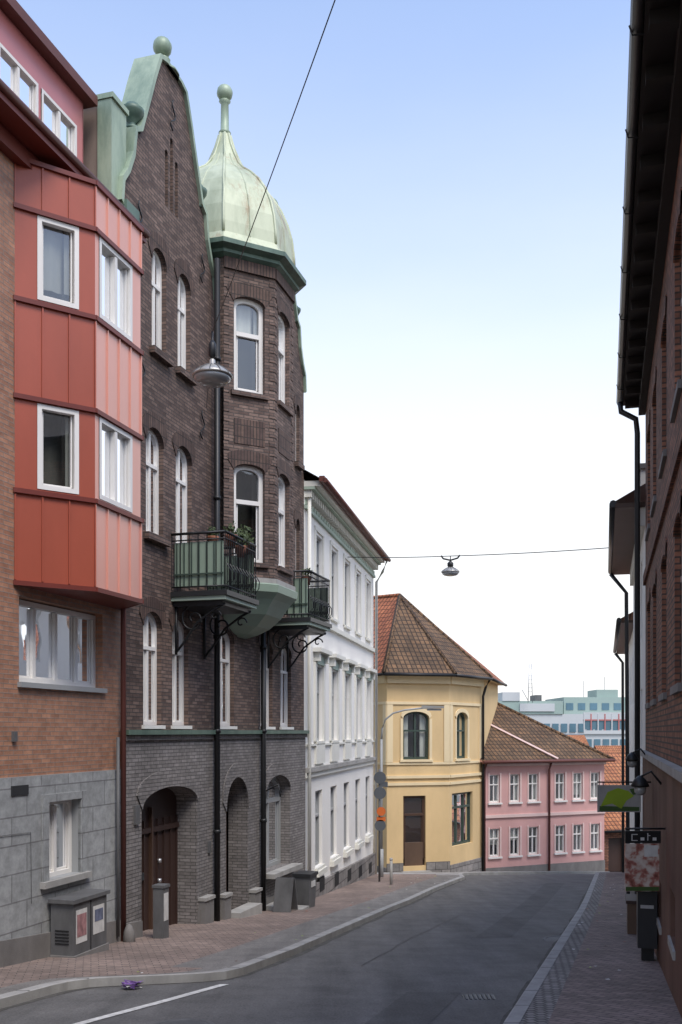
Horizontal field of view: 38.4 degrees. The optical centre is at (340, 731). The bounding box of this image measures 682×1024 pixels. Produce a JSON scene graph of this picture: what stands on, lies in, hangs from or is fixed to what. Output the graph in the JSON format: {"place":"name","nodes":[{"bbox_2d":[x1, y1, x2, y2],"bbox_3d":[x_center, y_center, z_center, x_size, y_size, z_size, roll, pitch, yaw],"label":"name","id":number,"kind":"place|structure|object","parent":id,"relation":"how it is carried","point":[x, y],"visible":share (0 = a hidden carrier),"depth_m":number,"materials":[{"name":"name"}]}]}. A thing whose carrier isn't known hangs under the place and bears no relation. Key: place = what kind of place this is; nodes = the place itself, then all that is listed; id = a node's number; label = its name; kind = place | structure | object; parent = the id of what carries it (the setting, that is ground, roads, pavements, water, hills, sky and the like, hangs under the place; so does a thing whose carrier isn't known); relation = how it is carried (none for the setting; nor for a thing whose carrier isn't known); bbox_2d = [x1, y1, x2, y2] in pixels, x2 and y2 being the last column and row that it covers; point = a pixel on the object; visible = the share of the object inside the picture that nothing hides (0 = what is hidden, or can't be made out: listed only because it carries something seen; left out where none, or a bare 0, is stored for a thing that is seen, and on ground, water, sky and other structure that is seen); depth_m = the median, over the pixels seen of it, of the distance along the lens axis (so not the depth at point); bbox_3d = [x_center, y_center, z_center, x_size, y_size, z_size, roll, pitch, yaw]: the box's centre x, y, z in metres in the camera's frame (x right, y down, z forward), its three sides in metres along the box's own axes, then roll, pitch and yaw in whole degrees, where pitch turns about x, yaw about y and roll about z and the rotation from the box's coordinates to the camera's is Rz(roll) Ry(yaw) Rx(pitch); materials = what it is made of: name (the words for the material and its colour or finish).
{"place":"outdoors","nodes":[
{"label":"outdoors","id":0,"kind":"place"},
{"bbox_2d":[0,871,539,994],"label":"pavement","id":1,"kind":"structure","parent":0,"point":[213,946],"depth_m":17.46,"materials":[{"name":"red brick"}]},
{"bbox_2d":[48,888,109,957],"bbox_3d":[-4.166,3.185,15.636,0.460,1.170,1.096,0,0,17],"label":"electrical cabinet","id":2,"kind":"object","parent":1,"relation":"on","point":[78,923],"visible":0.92,"depth_m":15.30,"materials":[{"name":"grey metal"}]},
{"bbox_2d":[123,924,134,941],"bbox_3d":[-3.738,3.615,17.278,0.222,0.450,0.222,0,0,-23],"label":"guard stone","id":3,"kind":"object","parent":1,"relation":"on","point":[128,934],"visible":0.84,"depth_m":17.21,"materials":[{"name":"grey stone"}]},
{"bbox_2d":[152,883,169,938],"bbox_3d":[-3.282,3.340,17.861,0.240,1.100,0.261,0,0,17],"label":"bollard post","id":4,"kind":"object","parent":1,"relation":"on","point":[160,910],"visible":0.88,"depth_m":17.76,"materials":[{"name":"grey metal"}]},
{"bbox_2d":[273,877,297,912],"bbox_3d":[-1.341,3.935,23.642,0.450,0.800,0.564,0,0,17],"label":"sandwich board","id":5,"kind":"object","parent":1,"relation":"on","point":[285,896],"visible":0.89,"depth_m":23.50,"materials":[{"name":"grey metal"}]},
{"bbox_2d":[291,905,308,909],"bbox_3d":[-1.116,4.460,24.310,0.500,0.200,0.574,0,0,17],"label":"stone bench","id":6,"kind":"object","parent":1,"relation":"on","point":[302,907],"visible":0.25,"depth_m":24.26,"materials":[{"name":"stone"}]},
{"bbox_2d":[292,870,317,907],"bbox_3d":[-0.907,4.040,24.956,0.490,0.900,0.637,0,0,17],"label":"litter bin","id":7,"kind":"object","parent":1,"relation":"on","point":[305,880],"visible":0.91,"depth_m":24.71,"materials":[{"name":"plastic"}]},
{"bbox_2d":[374,769,387,881],"bbox_3d":[1.420,3.370,34.958,0.500,4.041,0.155,0,0,0],"label":"traffic sign","id":8,"kind":"object","parent":1,"relation":"on","point":[380,792],"visible":0.97,"depth_m":34.93,"materials":[{"name":"grey metal"}]},
{"bbox_2d":[137,879,624,979],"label":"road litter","id":9,"kind":"object","parent":1,"relation":"on","point":[573,949],"visible":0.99,"depth_m":21.46,"materials":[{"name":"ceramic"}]},
{"bbox_2d":[389,858,392,884],"bbox_3d":[1.720,4.852,33.600,0.121,1.040,0.121,0,0,0],"label":"bollard","id":10,"kind":"object","parent":1,"relation":"on","point":[391,871],"visible":0.96,"depth_m":33.56,"materials":[{"name":"metal"}]},
{"bbox_2d":[380,705,443,876],"bbox_3d":[2.710,2.356,37.610,2.481,6.712,0.220,0,0,0],"label":"street lamp","id":11,"kind":"object","parent":1,"relation":"on","point":[431,708],"visible":0.87,"depth_m":37.55,"materials":[{"name":"grey metal"}]},
{"bbox_2d":[0,874,594,1023],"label":"road","id":12,"kind":"structure","parent":0,"point":[334,981],"depth_m":14.08,"materials":[{"name":"grey asphalt"}]},
{"bbox_2d":[121,979,143,988],"bbox_3d":[-2.749,3.320,12.852,0.318,0.107,0.191,0,0,0],"label":"litter bag","id":13,"kind":"object","parent":12,"relation":"on","point":[130,984],"visible":1,"depth_m":12.81,"materials":[{"name":"purple plastic"}]},
{"bbox_2d":[74,984,227,1023],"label":"road marking","id":14,"kind":"object","parent":12,"relation":"on","point":[144,1006],"visible":1,"depth_m":11.64,"materials":[{"name":"paint"}]},
{"bbox_2d":[154,1018,214,1023],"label":"manhole cover","id":15,"kind":"object","parent":12,"relation":"on","point":[186,1021],"visible":1,"depth_m":10.54,"materials":[{"name":"grey metal"}]},
{"bbox_2d":[0,875,593,1023],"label":"road gutter","id":16,"kind":"object","parent":12,"relation":"on","point":[505,1016],"visible":0.61,"depth_m":15.20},
{"bbox_2d":[361,883,564,1023],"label":"road patch","id":17,"kind":"object","parent":12,"relation":"on","point":[417,1007],"visible":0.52,"depth_m":12.36,"materials":[{"name":"grey asphalt"}]},
{"bbox_2d":[462,994,495,999],"bbox_3d":[1.720,3.334,12.200,0.400,0.072,0.280,0,0,0],"label":"drain grate","id":18,"kind":"object","parent":12,"relation":"on","point":[478,996],"visible":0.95,"depth_m":12.19,"materials":[{"name":"metal"}]},
{"bbox_2d":[16,0,644,700],"label":"sky","id":19,"kind":"structure","parent":0,"point":[447,179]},
{"bbox_2d":[519,872,681,1023],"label":"pavement","id":20,"kind":"structure","parent":0,"point":[634,989],"depth_m":13.01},
{"bbox_2d":[625,894,636,933],"bbox_3d":[5.658,3.520,18.819,0.370,0.660,0.808,0,0,15],"label":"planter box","id":21,"kind":"object","parent":20,"relation":"on","point":[631,901],"visible":0.61,"depth_m":18.49,"materials":[{"name":"brown wood"}]},
{"bbox_2d":[635,891,656,960],"bbox_3d":[4.633,2.925,14.912,0.320,1.150,0.621,0,0,15],"label":"litter bin","id":22,"kind":"object","parent":20,"relation":"on","point":[647,922],"visible":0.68,"depth_m":14.66,"materials":[{"name":"metal"}]},
{"bbox_3d":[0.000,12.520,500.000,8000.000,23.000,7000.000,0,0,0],"label":"ground","id":23,"kind":"structure","parent":0,"visible":0},
{"bbox_2d":[0,9,120,940],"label":"walls","id":24,"kind":"structure","parent":23,"relation":"on","point":[66,742],"depth_m":15.05,"materials":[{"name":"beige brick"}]},
{"bbox_2d":[0,43,132,876],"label":"windows","id":25,"kind":"structure","parent":24,"relation":"attached to","point":[56,646],"depth_m":15.62,"materials":[{"name":"white glass"}]},
{"bbox_2d":[0,0,150,967],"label":"trim","id":26,"kind":"structure","parent":24,"relation":"attached to","point":[26,133],"depth_m":15.18,"materials":[{"name":"grey paint"}]},
{"bbox_2d":[13,158,143,609],"bbox_3d":[-4.003,-5.353,15.862,0.844,6.375,3.184,0,0,17],"label":"bay window","id":27,"kind":"structure","parent":24,"relation":"attached to","point":[85,361],"depth_m":15.05,"materials":[{"name":"red metal"}]},
{"bbox_2d":[124,62,304,929],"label":"walls","id":28,"kind":"structure","parent":23,"relation":"on","point":[160,184],"depth_m":20.39,"materials":[{"name":"brick"}]},
{"bbox_2d":[83,91,139,221],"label":"roof","id":29,"kind":"structure","parent":28,"relation":"on","point":[104,141],"depth_m":17.35,"materials":[{"name":"metal"}]},
{"bbox_2d":[118,36,308,937],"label":"trim","id":30,"kind":"structure","parent":28,"relation":"attached to","point":[136,102],"depth_m":20.77,"materials":[{"name":"brick"}]},
{"bbox_2d":[170,530,259,659],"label":"balcony","id":31,"kind":"structure","parent":28,"relation":"attached to","point":[227,581],"depth_m":19.37,"materials":[{"name":"metal"}]},
{"bbox_2d":[206,526,218,540],"bbox_3d":[-2.539,-3.845,19.374,0.260,0.431,0.266,0,0,0],"label":"potted plant","id":32,"kind":"object","parent":31,"relation":"on","point":[213,535],"visible":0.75,"depth_m":19.30,"materials":[{"name":"green plant"}]},
{"bbox_2d":[223,520,239,546],"bbox_3d":[-2.204,-3.993,19.707,0.325,0.525,0.310,0,0,32],"label":"potted plant","id":33,"kind":"object","parent":31,"relation":"on","point":[230,528],"visible":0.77,"depth_m":19.67,"materials":[{"name":"green plant"}]},
{"bbox_2d":[234,530,250,557],"bbox_3d":[-2.067,-3.878,20.095,0.401,0.596,0.410,0,0,37],"label":"potted plant","id":34,"kind":"object","parent":31,"relation":"on","point":[243,536],"visible":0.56,"depth_m":20.05,"materials":[{"name":"green plant"}]},
{"bbox_2d":[237,524,253,553],"bbox_3d":[-2.023,-4.031,20.472,0.442,0.602,0.433,0,0,0],"label":"potted plant","id":35,"kind":"object","parent":31,"relation":"on","point":[247,529],"visible":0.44,"depth_m":20.45,"materials":[{"name":"green plant"}]},
{"bbox_2d":[143,251,287,867],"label":"windows","id":36,"kind":"structure","parent":28,"relation":"attached to","point":[248,377],"depth_m":21.96,"materials":[{"name":"white paint"}]},
{"bbox_2d":[199,84,305,638],"bbox_3d":[-2.732,-8.685,23.023,3.548,13.010,3.548,0,0,-28],"label":"turret","id":37,"kind":"object","parent":28,"relation":"on","point":[233,185],"visible":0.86,"depth_m":21.93,"materials":[{"name":"brick"}]},
{"bbox_2d":[267,570,331,671],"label":"balcony","id":38,"kind":"structure","parent":28,"relation":"attached to","point":[308,611],"depth_m":24.43,"materials":[{"name":"metal"}]},
{"bbox_2d":[301,568,312,585],"bbox_3d":[-0.852,-3.854,24.315,0.314,0.448,0.302,0,0,21],"label":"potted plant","id":39,"kind":"object","parent":38,"relation":"on","point":[305,573],"visible":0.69,"depth_m":24.25,"materials":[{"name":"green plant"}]},
{"bbox_2d":[0,871,609,1008],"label":"kerb","id":40,"kind":"structure","parent":23,"relation":"on","point":[53,987],"depth_m":13.93,"materials":[{"name":"stone"}]},
{"bbox_2d":[304,480,373,881],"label":"walls","id":41,"kind":"structure","parent":23,"relation":"on","point":[334,643],"depth_m":32.73,"materials":[{"name":"white paint"}]},
{"bbox_2d":[315,538,366,865],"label":"windows","id":42,"kind":"structure","parent":41,"relation":"attached to","point":[317,825],"depth_m":31.85,"materials":[{"name":"grey glass"}]},
{"bbox_2d":[304,480,387,897],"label":"trim","id":43,"kind":"structure","parent":41,"relation":"attached to","point":[320,499],"depth_m":32.00,"materials":[{"name":"paint"}]},
{"bbox_2d":[350,556,448,557],"bbox_3d":[1.889,-5.860,32.827,3.714,0.267,0.025,0,0,24],"label":"span wire","id":44,"kind":"object","parent":43,"relation":"attached to","point":[396,557],"visible":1,"depth_m":32.86,"materials":[{"name":"black metal"}]},
{"bbox_2d":[304,470,390,561],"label":"roof","id":45,"kind":"structure","parent":41,"relation":"on","point":[324,481],"depth_m":30.30,"materials":[{"name":"brown tile"}]},
{"bbox_2d":[374,680,497,870],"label":"walls","id":46,"kind":"structure","parent":23,"relation":"on","point":[439,847],"depth_m":42.13,"materials":[{"name":"yellow paint"}]},
{"bbox_2d":[374,676,490,872],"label":"trim","id":47,"kind":"structure","parent":46,"relation":"attached to","point":[413,853],"depth_m":42.05,"materials":[{"name":"paint"}]},
{"bbox_2d":[403,712,469,858],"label":"windows","id":48,"kind":"structure","parent":46,"relation":"attached to","point":[415,735],"depth_m":42.42,"materials":[{"name":"black glass"}]},
{"bbox_2d":[374,593,506,686],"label":"roof","id":49,"kind":"structure","parent":46,"relation":"on","point":[413,640],"depth_m":43.50,"materials":[{"name":"red tile"}]},
{"bbox_2d":[484,764,603,867],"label":"walls","id":50,"kind":"structure","parent":23,"relation":"on","point":[505,807],"depth_m":46.47,"materials":[{"name":"pink paint"}]},
{"bbox_2d":[490,772,598,856],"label":"windows","id":51,"kind":"structure","parent":50,"relation":"attached to","point":[494,798],"depth_m":46.70,"materials":[{"name":"white paint"}]},
{"bbox_2d":[484,762,605,870],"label":"trim","id":52,"kind":"structure","parent":50,"relation":"attached to","point":[598,865],"depth_m":46.44,"materials":[{"name":"white paint"}]},
{"bbox_2d":[480,702,615,763],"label":"roof","id":53,"kind":"structure","parent":50,"relation":"on","point":[514,736],"depth_m":47.41,"materials":[{"name":"brown tile"}]},
{"bbox_2d":[503,872,601,1023],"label":"kerb","id":54,"kind":"structure","parent":23,"relation":"on","point":[519,1009],"depth_m":13.73,"materials":[{"name":"stone"}]},
{"bbox_2d":[498,677,624,747],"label":"office building","id":55,"kind":"structure","parent":23,"relation":"on","point":[594,717],"depth_m":225.14,"materials":[{"name":"concrete"}]},
{"bbox_2d":[522,664,532,702],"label":"antenna mast","id":56,"kind":"object","parent":55,"relation":"on","point":[528,685],"visible":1,"depth_m":221.93,"materials":[{"name":"metal"}]},
{"bbox_2d":[568,735,588,745],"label":"distant house","id":57,"kind":"structure","parent":23,"relation":"on","point":[582,738],"depth_m":136.30,"materials":[{"name":"orange tile"}]},
{"bbox_2d":[594,745,624,752],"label":"distant house","id":58,"kind":"structure","parent":23,"relation":"on","point":[610,749],"depth_m":103.76,"materials":[{"name":"orange tile"}]},
{"bbox_2d":[604,753,625,871],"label":"brick house","id":59,"kind":"structure","parent":23,"relation":"on","point":[613,838],"depth_m":48.87,"materials":[{"name":"orange brick"}]},
{"bbox_2d":[613,612,632,872],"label":"white house","id":60,"kind":"structure","parent":23,"relation":"on","point":[619,643],"depth_m":36.13,"materials":[{"name":"paint"}]},
{"bbox_2d":[633,529,644,843],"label":"walls","id":61,"kind":"structure","parent":23,"relation":"on","point":[642,655],"depth_m":23.50,"materials":[{"name":"white paint"}]},
{"bbox_2d":[608,463,644,893],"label":"trim","id":62,"kind":"structure","parent":61,"relation":"attached to","point":[621,552],"depth_m":25.43,"materials":[{"name":"metal"}]},
{"bbox_3d":[8.368,-5.300,29.510,0.290,0.622,0.125,0,0,0],"label":"wire bracket","id":63,"kind":"object","parent":62,"relation":"attached to","visible":0},
{"bbox_2d":[454,547,607,555],"bbox_3d":[5.913,-5.645,30.800,5.304,0.217,0.025,0,0,28],"label":"span wire","id":64,"kind":"object","parent":63,"relation":"attached to","point":[529,552],"visible":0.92,"depth_m":30.76,"materials":[{"name":"black metal"}]},
{"bbox_2d":[441,555,459,576],"bbox_3d":[3.580,-5.427,32.060,0.599,0.698,0.599,0,0,-18],"label":"street lamp","id":65,"kind":"object","parent":64,"relation":"hanging from","point":[450,570],"visible":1,"depth_m":31.95,"materials":[{"name":"grey metal"}]},
{"bbox_2d":[643,134,681,1017],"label":"walls","id":66,"kind":"structure","parent":23,"relation":"on","point":[662,805],"depth_m":13.32,"materials":[{"name":"brick"}]},
{"bbox_2d":[597,781,650,811],"bbox_3d":[4.950,1.133,16.997,1.000,0.533,0.036,0,0,0],"label":"hanging sign","id":67,"kind":"object","parent":66,"relation":"attached to","point":[618,798],"visible":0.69,"depth_m":16.98,"materials":[{"name":"metal"}]},
{"bbox_2d":[625,748,644,767],"bbox_3d":[5.429,0.485,17.991,0.424,0.360,0.260,0,0,0],"label":"wall lamp","id":68,"kind":"object","parent":66,"relation":"attached to","point":[632,759],"visible":0.96,"depth_m":17.92,"materials":[{"name":"black metal"}]},
{"bbox_2d":[625,828,664,890],"bbox_3d":[4.085,1.698,12.998,0.630,0.843,0.035,0,0,0],"label":"cafe sign","id":69,"kind":"object","parent":66,"relation":"attached to","point":[641,867],"visible":0.96,"depth_m":12.99,"materials":[{"name":"multicoloured metal"}]},
{"bbox_2d":[631,770,660,794],"bbox_3d":[4.353,0.735,13.991,0.424,0.360,0.260,0,0,0],"label":"wall lamp","id":70,"kind":"object","parent":66,"relation":"attached to","point":[639,784],"visible":1,"depth_m":13.92,"materials":[{"name":"black metal"}]},
{"bbox_2d":[616,0,681,960],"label":"trim","id":71,"kind":"structure","parent":66,"relation":"attached to","point":[653,130],"depth_m":12.68,"materials":[{"name":"metal"}]},
{"bbox_2d":[212,0,335,331],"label":"span wire","id":72,"kind":"object","parent":71,"relation":"attached to","point":[280,151],"visible":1,"depth_m":10.62,"materials":[{"name":"black metal"}]},
{"bbox_2d":[192,331,232,387],"bbox_3d":[-1.970,-5.711,15.000,0.632,0.818,0.632,0,0,0],"label":"street lamp","id":73,"kind":"object","parent":72,"relation":"hanging from","point":[211,374],"visible":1,"depth_m":14.86,"materials":[{"name":"grey metal"}]},
{"bbox_2d":[681,261,681,682],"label":"windows","id":74,"kind":"structure","parent":66,"relation":"attached to","point":[681,536],"depth_m":12.12,"materials":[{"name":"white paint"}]}
]}

